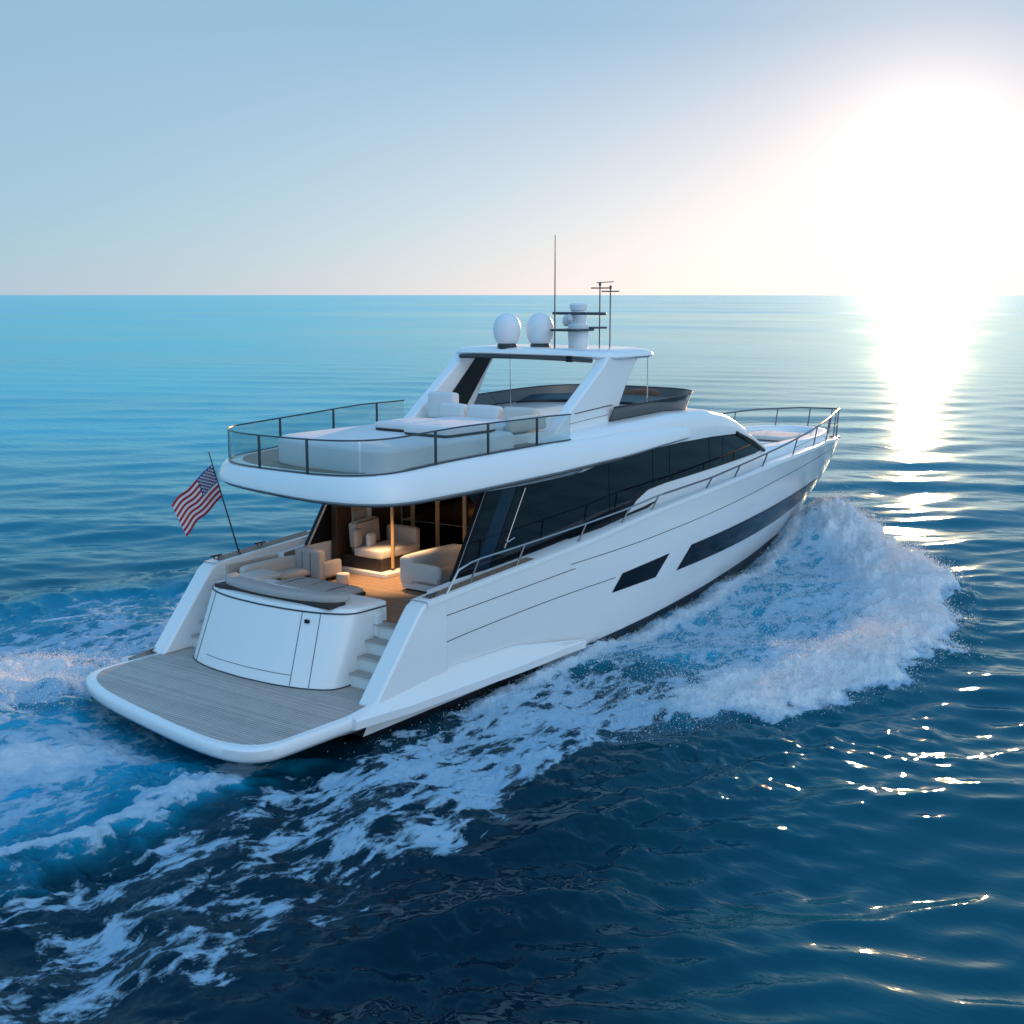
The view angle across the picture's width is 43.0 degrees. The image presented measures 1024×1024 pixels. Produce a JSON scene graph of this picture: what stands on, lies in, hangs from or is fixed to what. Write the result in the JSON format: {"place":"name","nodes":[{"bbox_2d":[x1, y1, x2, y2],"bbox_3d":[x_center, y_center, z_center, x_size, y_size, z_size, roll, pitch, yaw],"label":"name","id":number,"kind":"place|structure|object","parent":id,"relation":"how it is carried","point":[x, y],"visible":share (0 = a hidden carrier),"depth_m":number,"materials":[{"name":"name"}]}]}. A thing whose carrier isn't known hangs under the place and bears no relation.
{"place":"outdoors","nodes":[
{"label":"outdoors","id":0,"kind":"place"},
{"bbox_2d":[0,295,1023,1023],"bbox_3d":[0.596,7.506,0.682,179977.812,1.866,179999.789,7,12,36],"label":"sea","id":1,"kind":"structure","parent":0,"point":[532,855],"depth_m":23.58,"materials":[{"name":"liquid"}]},
{"bbox_2d":[86,235,839,762],"bbox_3d":[2.539,-2.013,35.190,6.800,10.456,31.494,7,12,36],"label":"motor yacht","id":2,"kind":"object","parent":1,"relation":"on","point":[612,505],"visible":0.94,"depth_m":27.80,"materials":[{"name":"white plastic"}]},
{"bbox_2d":[172,451,240,553],"bbox_3d":[-6.641,-0.139,28.359,1.679,2.415,0.229,-9,13,-42],"label":"national flag","id":3,"kind":"object","parent":2,"relation":"on","point":[197,500],"visible":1,"depth_m":28.20,"materials":[{"name":"fabric"}]},
{"bbox_2d":[239,569,282,580],"bbox_3d":[-5.458,1.543,28.140,0.720,0.490,0.770,7,12,36],"label":"corner seat","id":4,"kind":"object","parent":2,"relation":"on","point":[260,574],"visible":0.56,"depth_m":27.99,"materials":[{"name":"beige fabric"}]},
{"bbox_2d":[239,555,310,580],"bbox_3d":[-5.218,1.362,29.044,0.755,0.550,1.720,7,12,36],"label":"bench sofa","id":5,"kind":"object","parent":2,"relation":"on","point":[286,567],"visible":0.45,"depth_m":29.09,"materials":[{"name":"beige fabric"}]},
{"bbox_2d":[214,572,350,609],"bbox_3d":[-4.721,1.587,26.326,3.440,0.240,0.716,7,12,36],"label":"bolster cushion","id":6,"kind":"object","parent":2,"relation":"on","point":[235,581],"visible":1,"depth_m":25.83,"materials":[{"name":"grey fabric"}]},
{"bbox_2d":[295,547,341,580],"bbox_3d":[-4.436,1.156,29.669,0.900,0.750,0.740,7,12,36],"label":"armchair","id":7,"kind":"object","parent":2,"relation":"on","point":[315,563],"visible":0.77,"depth_m":29.33,"materials":[{"name":"grey fabric"}]},
{"bbox_2d":[275,576,365,595],"bbox_3d":[-4.107,1.709,27.289,1.960,0.443,0.970,7,12,36],"label":"lounge pad","id":8,"kind":"object","parent":2,"relation":"on","point":[311,584],"visible":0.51,"depth_m":27.08,"materials":[{"name":"grey fabric"}]},
{"bbox_2d":[336,572,349,583],"bbox_3d":[-3.797,1.486,29.186,0.310,0.258,0.310,7,12,36],"label":"ottoman","id":9,"kind":"object","parent":2,"relation":"on","point":[342,577],"visible":0.91,"depth_m":29.07,"materials":[{"name":"beige fabric"}]},
{"bbox_2d":[342,516,421,578],"bbox_3d":[-2.970,0.756,30.717,1.500,1.193,1.700,7,12,36],"label":"cabin sofa","id":10,"kind":"object","parent":2,"relation":"on","point":[373,560],"visible":0.82,"depth_m":30.43,"materials":[{"name":"beige fabric"}]},
{"bbox_2d":[352,528,362,547],"bbox_3d":[-3.612,0.599,30.381,0.160,0.446,0.320,4,10,24],"label":"throw cushion","id":11,"kind":"object","parent":10,"relation":"on","point":[357,538],"visible":1,"depth_m":30.28,"materials":[{"name":"grey fabric"}]},
{"bbox_2d":[366,532,375,545],"bbox_3d":[-3.312,0.652,30.491,0.160,0.366,0.320,4,10,24],"label":"throw cushion","id":12,"kind":"object","parent":10,"relation":"on","point":[370,538],"visible":1,"depth_m":30.38,"materials":[{"name":"fabric"}]},
{"bbox_2d":[375,417,441,431],"bbox_3d":[-2.214,-1.902,28.172,0.970,0.215,1.270,7,12,36],"label":"sunpad","id":13,"kind":"object","parent":2,"relation":"on","point":[397,425],"visible":0.61,"depth_m":27.80,"materials":[{"name":"fabric"}]},
{"bbox_2d":[400,544,461,592],"bbox_3d":[-1.433,1.254,28.988,1.205,0.780,1.975,7,12,36],"label":"cockpit sofa","id":14,"kind":"object","parent":2,"relation":"on","point":[425,570],"visible":0.76,"depth_m":28.44,"materials":[{"name":"fabric"}]},
{"bbox_2d":[428,391,458,417],"bbox_3d":[-1.485,-2.527,31.964,0.870,0.900,0.855,7,12,36],"label":"backrest cushion","id":15,"kind":"object","parent":2,"relation":"on","point":[436,399],"visible":0.34,"depth_m":31.66,"materials":[{"name":"fabric"}]},
{"bbox_2d":[404,419,495,436],"bbox_3d":[-1.290,-1.771,27.298,1.220,0.225,1.670,7,12,36],"label":"sunpad","id":16,"kind":"object","parent":2,"relation":"on","point":[411,429],"visible":0.8,"depth_m":26.87,"materials":[{"name":"fabric"}]},
{"bbox_2d":[431,403,555,444],"bbox_3d":[-0.799,-2.027,29.483,3.240,0.711,1.900,7,12,36],"label":"lounge sofa","id":17,"kind":"object","parent":2,"relation":"on","point":[523,431],"visible":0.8,"depth_m":29.32,"materials":[{"name":"fabric"}]},
{"bbox_2d":[621,501,654,518],"bbox_3d":[3.019,0.050,31.767,0.006,0.440,2.050,7,12,36],"label":"railing","id":18,"kind":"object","parent":2,"relation":"in","point":[650,504],"depth_m":31.90,"materials":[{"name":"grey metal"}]},
{"bbox_2d":[612,554,668,592],"bbox_3d":[3.114,1.450,31.186,0.053,0.530,2.620,7,12,36],"label":"hull window","id":19,"kind":"structure","parent":2,"relation":"in","point":[647,571],"depth_m":31.14,"materials":[{"name":"black glass"}]},
{"bbox_2d":[677,479,816,569],"bbox_3d":[7.469,0.125,38.485,0.602,0.760,13.575,5,11,26],"label":"hull window","id":20,"kind":"structure","parent":2,"relation":"in","point":[705,548],"depth_m":36.01,"materials":[{"name":"black glass"}]},
{"bbox_2d":[748,430,807,444],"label":"foredeck sunpad","id":21,"kind":"object","parent":2,"relation":"on","point":[770,435],"visible":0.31,"depth_m":42.72,"materials":[{"name":"fabric"}]},
{"bbox_2d":[0,483,985,758],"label":"spray","id":22,"kind":"object","parent":1,"relation":"on","point":[878,615],"visible":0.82,"depth_m":30.37,"materials":[{"name":"white liquid"}]},
{"bbox_2d":[0,0,1023,294],"label":"sky","id":23,"kind":"structure","parent":0,"point":[148,147],"materials":[{"name":"blue"}]}
]}

